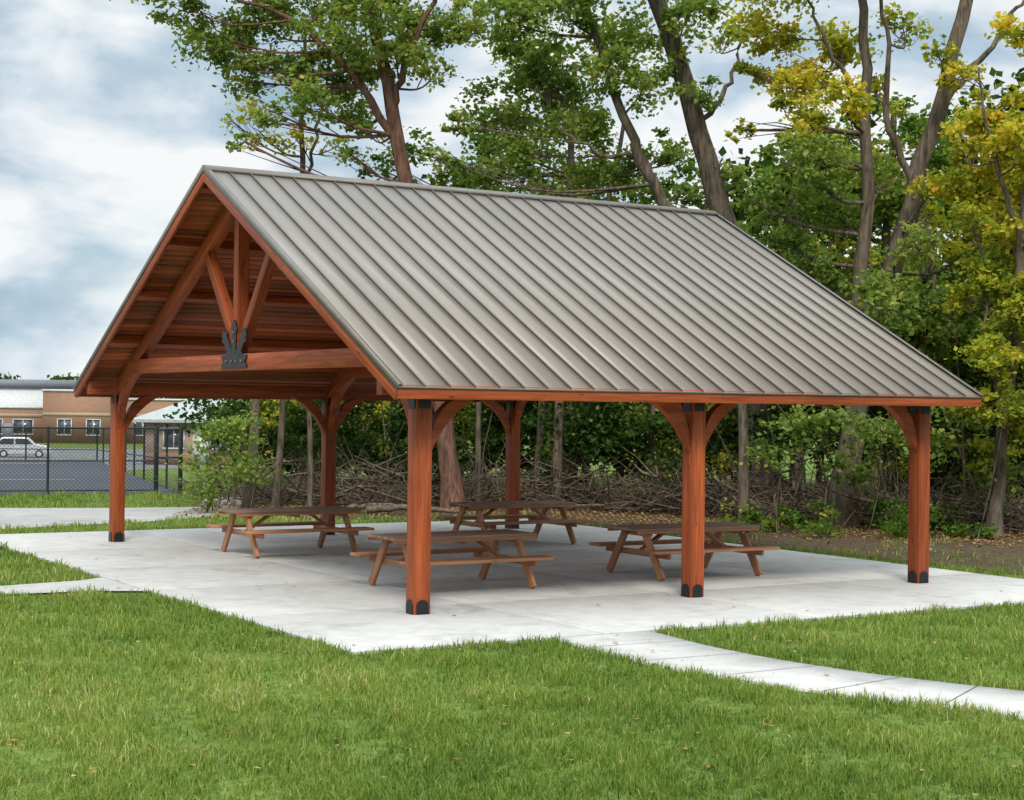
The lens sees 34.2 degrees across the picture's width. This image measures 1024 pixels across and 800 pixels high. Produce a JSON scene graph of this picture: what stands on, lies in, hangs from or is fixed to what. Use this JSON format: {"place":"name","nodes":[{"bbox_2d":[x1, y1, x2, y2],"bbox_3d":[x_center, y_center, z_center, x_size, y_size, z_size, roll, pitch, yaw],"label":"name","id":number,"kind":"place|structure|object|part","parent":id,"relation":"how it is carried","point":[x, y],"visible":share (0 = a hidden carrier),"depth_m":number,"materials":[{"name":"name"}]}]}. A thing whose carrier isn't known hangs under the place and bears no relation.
{"place":"outdoors","nodes":[
{"label":"outdoors","id":0,"kind":"place"},
{"bbox_2d":[0,577,145,593],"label":"concrete path","id":1,"kind":"structure","parent":0,"point":[105,583],"depth_m":20.72,"materials":[{"name":"grey concrete"}]},
{"bbox_2d":[0,497,241,528],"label":"pale driveway","id":2,"kind":"structure","parent":0,"point":[28,517],"depth_m":34.06,"materials":[{"name":"grey concrete"}]},
{"bbox_2d":[145,422,240,452],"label":"walls","id":3,"kind":"structure","parent":0,"point":[188,441],"depth_m":95.99,"materials":[{"name":"beige brick"}]},
{"bbox_2d":[132,398,246,422],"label":"hip roof","id":4,"kind":"structure","parent":3,"relation":"on","point":[155,416],"depth_m":96.13,"materials":[{"name":"metal"}]},
{"bbox_2d":[164,429,226,447],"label":"windows","id":5,"kind":"structure","parent":3,"relation":"attached to","point":[177,438],"depth_m":95.96,"materials":[{"name":"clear glass"}]},
{"bbox_2d":[193,430,208,464],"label":"door","id":6,"kind":"structure","parent":3,"relation":"attached to","point":[195,451],"depth_m":95.94,"materials":[{"name":"white"}]},
{"bbox_2d":[163,427,271,450],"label":"window frames","id":7,"kind":"structure","parent":3,"relation":"attached to","point":[183,440],"depth_m":95.94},
{"bbox_2d":[0,412,1023,799],"bbox_3d":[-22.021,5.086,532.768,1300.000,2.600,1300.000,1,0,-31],"label":"ground","id":8,"kind":"structure","parent":0,"point":[314,690],"depth_m":12.79,"materials":[{"name":"green plant"}]},
{"bbox_2d":[0,461,175,494],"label":"court","id":9,"kind":"object","parent":8,"relation":"on","point":[73,483],"depth_m":49.85,"materials":[{"name":"grey asphalt"}]},
{"bbox_2d":[0,426,154,494],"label":"chain link fence","id":10,"kind":"object","parent":9,"relation":"on","point":[66,460],"visible":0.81,"depth_m":41.17,"materials":[{"name":"black metal"}]},
{"bbox_2d":[0,423,178,489],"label":"chain link fence","id":11,"kind":"object","parent":9,"relation":"on","point":[166,485],"visible":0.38,"depth_m":57.21,"materials":[{"name":"black metal"}]},
{"bbox_2d":[0,379,186,443],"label":"brick school","id":12,"kind":"object","parent":8,"relation":"on","point":[38,403],"visible":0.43,"depth_m":190.90,"materials":[{"name":"brown brick"}]},
{"bbox_2d":[1,423,13,437],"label":"door","id":13,"kind":"structure","parent":12,"relation":"in","point":[3,430],"depth_m":190.88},
{"bbox_2d":[0,420,32,433],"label":"windows","id":14,"kind":"structure","parent":12,"relation":"in","point":[17,423],"depth_m":190.93,"materials":[{"name":"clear glass"}]},
{"bbox_2d":[0,419,33,434],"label":"window frames","id":15,"kind":"structure","parent":12,"relation":"in","point":[0,419],"depth_m":190.88,"materials":[{"name":"white"}]},
{"bbox_2d":[58,420,99,434],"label":"windows","id":16,"kind":"structure","parent":12,"relation":"in","point":[60,422],"depth_m":189.91,"materials":[{"name":"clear glass"}]},
{"bbox_2d":[57,419,100,435],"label":"window frames","id":17,"kind":"structure","parent":12,"relation":"in","point":[57,419],"depth_m":189.91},
{"bbox_2d":[136,422,144,434],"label":"windows","id":18,"kind":"structure","parent":12,"relation":"in","point":[137,423],"depth_m":191.91,"materials":[{"name":"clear glass"}]},
{"bbox_2d":[0,448,223,469],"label":"parking lot","id":19,"kind":"structure","parent":8,"relation":"on","point":[79,455],"depth_m":144.94,"materials":[{"name":"grey asphalt"}]},
{"bbox_2d":[0,437,50,457],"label":"parked car","id":20,"kind":"object","parent":19,"relation":"on","point":[21,439],"visible":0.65,"depth_m":141.08,"materials":[{"name":"silver metal"}]},
{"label":"side windows","id":21,"kind":"part","parent":20,"relation":"part of","materials":[{"name":"black glass"}]},
{"bbox_2d":[0,372,320,402],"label":"distant tree line","id":22,"kind":"object","parent":8,"relation":"on","point":[68,377],"visible":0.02,"depth_m":244.35,"materials":[{"name":"green plant"}]},
{"bbox_2d":[154,426,182,493],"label":"fence gate","id":23,"kind":"structure","parent":8,"relation":"on","point":[156,453],"depth_m":41.85,"materials":[{"name":"black metal"}]},
{"bbox_2d":[145,452,296,465],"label":"plinth","id":24,"kind":"structure","parent":8,"relation":"on","point":[188,455],"depth_m":95.95,"materials":[{"name":"brick"}]},
{"bbox_2d":[164,408,280,512],"bbox_3d":[-6.066,1.288,34.948,2.334,2.253,1.838,1,0,9],"label":"shrub","id":25,"kind":"object","parent":8,"relation":"on","point":[233,470],"visible":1,"depth_m":34.86,"materials":[{"name":"green plant"}]},
{"bbox_2d":[0,519,1023,654],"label":"concrete slab","id":26,"kind":"structure","parent":8,"relation":"on","point":[334,596],"depth_m":21.55,"materials":[{"name":"grey concrete"}]},
{"bbox_2d":[206,506,373,558],"bbox_3d":[-3.424,2.020,25.633,2.080,0.692,1.640,1,0,-33],"label":"picnic table","id":27,"kind":"object","parent":26,"relation":"on","point":[319,524],"visible":0.99,"depth_m":25.46,"materials":[{"name":"brown wood"}]},
{"bbox_2d":[350,529,555,588],"bbox_3d":[-0.758,2.038,21.110,2.080,0.692,1.640,1,0,-32],"label":"picnic table","id":28,"kind":"object","parent":26,"relation":"on","point":[486,554],"visible":0.9,"depth_m":21.02,"materials":[{"name":"brown wood"}]},
{"bbox_2d":[435,500,590,545],"bbox_3d":[0.014,2.070,28.024,2.080,0.692,1.640,1,0,-31],"label":"picnic table","id":29,"kind":"object","parent":26,"relation":"on","point":[457,521],"visible":0.91,"depth_m":27.86,"materials":[{"name":"brown wood"}]},
{"bbox_2d":[73,165,983,614],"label":"timber pavilion","id":30,"kind":"structure","parent":26,"relation":"on","point":[305,291],"depth_m":22.32,"materials":[{"name":"brown metal"}]},
{"bbox_2d":[589,522,779,580],"bbox_3d":[2.383,2.082,23.085,2.080,0.692,1.640,1,0,-30],"label":"picnic table","id":31,"kind":"object","parent":26,"relation":"on","point":[646,532],"visible":0.89,"depth_m":22.92,"materials":[{"name":"brown wood"}]},
{"bbox_2d":[4,545,1023,794],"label":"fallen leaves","id":32,"kind":"object","parent":8,"relation":"on","point":[496,683],"visible":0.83,"depth_m":12.58,"materials":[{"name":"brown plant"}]},
{"bbox_2d":[201,67,1023,495],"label":"distant woods","id":33,"kind":"object","parent":8,"relation":"on","point":[741,213],"visible":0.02,"depth_m":46.98,"materials":[{"name":"green plant"}]},
{"bbox_2d":[0,0,1023,406],"label":"sky","id":34,"kind":"structure","parent":0,"point":[103,139],"materials":[{"name":"white"}]},
{"bbox_2d":[255,488,1023,574],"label":"woodland floor","id":35,"kind":"structure","parent":0,"point":[786,539],"depth_m":29.65,"materials":[{"name":"brown soil"}]},
{"bbox_2d":[241,399,259,507],"bbox_3d":[-5.679,-0.096,35.920,3.010,5.205,3.481,1,0,0],"label":"maple tree","id":36,"kind":"object","parent":35,"relation":"on","point":[255,403],"visible":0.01,"depth_m":35.90,"materials":[{"name":"brown plant"}]},
{"bbox_2d":[271,399,285,506],"bbox_3d":[-4.670,-0.140,36.809,2.884,5.312,3.752,1,0,0],"label":"maple tree","id":37,"kind":"object","parent":35,"relation":"on","point":[278,470],"visible":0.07,"depth_m":36.93,"materials":[{"name":"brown plant"}]},
{"bbox_2d":[219,31,354,497],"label":"slender ash tree","id":38,"kind":"object","parent":35,"relation":"on","point":[270,140],"visible":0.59,"depth_m":40.71,"materials":[{"name":"green plant"}]},
{"bbox_2d":[109,0,475,509],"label":"maple tree","id":39,"kind":"object","parent":35,"relation":"on","point":[405,50],"visible":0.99,"depth_m":36.94,"materials":[{"name":"green plant"}]},
{"bbox_2d":[306,409,312,506],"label":"maple tree","id":40,"kind":"object","parent":35,"relation":"on","point":[310,467],"visible":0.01,"depth_m":36.45,"materials":[{"name":"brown plant"}]},
{"bbox_2d":[347,502,465,514],"bbox_3d":[-2.284,2.306,35.226,2.712,0.243,0.776,1,0,5],"label":"fallen log","id":41,"kind":"object","parent":35,"relation":"on","point":[371,507],"visible":0.77,"depth_m":34.95,"materials":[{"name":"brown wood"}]},
{"bbox_2d":[475,402,482,501],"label":"maple tree","id":42,"kind":"object","parent":35,"relation":"on","point":[478,430],"visible":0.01,"depth_m":37.94,"materials":[{"name":"brown plant"}]},
{"bbox_2d":[355,10,715,493],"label":"maple tree","id":43,"kind":"object","parent":35,"relation":"on","point":[411,149],"visible":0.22,"depth_m":41.94,"materials":[{"name":"green plant"}]},
{"bbox_2d":[530,401,544,500],"bbox_3d":[0.866,-0.716,38.949,3.118,6.613,3.259,1,0,26],"label":"maple tree","id":44,"kind":"object","parent":35,"relation":"on","point":[538,439],"visible":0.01,"depth_m":38.92,"materials":[{"name":"brown plant"}]},
{"bbox_2d":[551,401,563,509],"bbox_3d":[1.217,-0.720,37.318,3.186,6.607,3.357,1,0,0],"label":"maple tree","id":45,"kind":"object","parent":35,"relation":"on","point":[557,454],"visible":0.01,"depth_m":37.40,"materials":[{"name":"brown plant"}]},
{"bbox_2d":[150,265,1023,531],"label":"woodland undergrowth","id":46,"kind":"object","parent":35,"relation":"on","point":[610,436],"visible":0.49,"depth_m":37.46,"materials":[{"name":"green plant"}]},
{"bbox_2d":[164,498,1023,558],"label":"leaf litter","id":47,"kind":"object","parent":35,"relation":"on","point":[857,528],"visible":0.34,"depth_m":33.88,"materials":[{"name":"brown plant"}]},
{"bbox_2d":[416,0,785,509],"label":"poplar tree","id":48,"kind":"object","parent":35,"relation":"on","point":[522,147],"visible":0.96,"depth_m":36.42,"materials":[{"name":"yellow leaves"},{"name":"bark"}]},
{"bbox_2d":[615,403,625,502],"bbox_3d":[2.294,-0.783,39.984,2.996,6.783,2.882,1,0,-17],"label":"maple tree","id":49,"kind":"object","parent":35,"relation":"on","point":[620,473],"visible":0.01,"depth_m":39.90,"materials":[{"name":"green plant"}]},
{"bbox_2d":[645,404,655,503],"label":"maple tree","id":50,"kind":"object","parent":35,"relation":"on","point":[651,442],"depth_m":37.95,"materials":[{"name":"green plant"}]},
{"bbox_2d":[737,404,749,522],"bbox_3d":[4.485,-0.259,32.560,2.878,5.733,2.653,1,0,-26],"label":"maple tree","id":51,"kind":"object","parent":35,"relation":"on","point":[743,473],"visible":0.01,"depth_m":32.91,"materials":[{"name":"brown plant"}]},
{"bbox_2d":[783,239,867,499],"bbox_3d":[6.703,-0.412,35.929,2.966,6.129,2.739,1,0,0],"label":"maple tree","id":52,"kind":"object","parent":35,"relation":"on","point":[818,473],"visible":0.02,"depth_m":35.93,"materials":[{"name":"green plant"}]},
{"bbox_2d":[713,491,1023,538],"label":"ground ivy","id":53,"kind":"object","parent":35,"relation":"on","point":[900,527],"visible":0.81,"depth_m":31.02,"materials":[{"name":"green plant"}]},
{"bbox_2d":[715,0,1023,528],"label":"cottonwood tree","id":54,"kind":"object","parent":35,"relation":"on","point":[883,292],"visible":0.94,"depth_m":32.95,"materials":[{"name":"green plant"}]},
{"bbox_2d":[735,381,1023,540],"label":"shrub","id":55,"kind":"object","parent":35,"relation":"on","point":[875,426],"visible":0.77,"depth_m":31.05,"materials":[{"name":"green plant"}]},
{"bbox_2d":[737,92,1023,496],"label":"maple tree","id":56,"kind":"object","parent":35,"relation":"on","point":[913,126],"visible":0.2,"depth_m":43.60,"materials":[{"name":"green plant"}]},
{"bbox_2d":[868,200,993,347],"bbox_3d":[9.220,-1.021,37.110,2.558,7.399,2.721,1,0,-33],"label":"maple tree","id":57,"kind":"object","parent":35,"relation":"on","point":[933,277],"visible":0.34,"depth_m":37.03,"materials":[{"name":"green plant"}]},
{"bbox_2d":[925,11,1023,537],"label":"elm tree","id":58,"kind":"object","parent":35,"relation":"on","point":[996,342],"visible":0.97,"depth_m":30.96,"materials":[{"name":"yellow plant"}]},
{"bbox_2d":[558,631,1023,719],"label":"concrete path","id":59,"kind":"structure","parent":0,"point":[801,676],"depth_m":14.61,"materials":[{"name":"grey concrete"}]},
{"bbox_2d":[592,640,977,704],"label":"path joints","id":60,"kind":"object","parent":59,"relation":"on","point":[805,666],"visible":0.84,"depth_m":14.55,"materials":[{"name":"grey concrete"}]}
]}

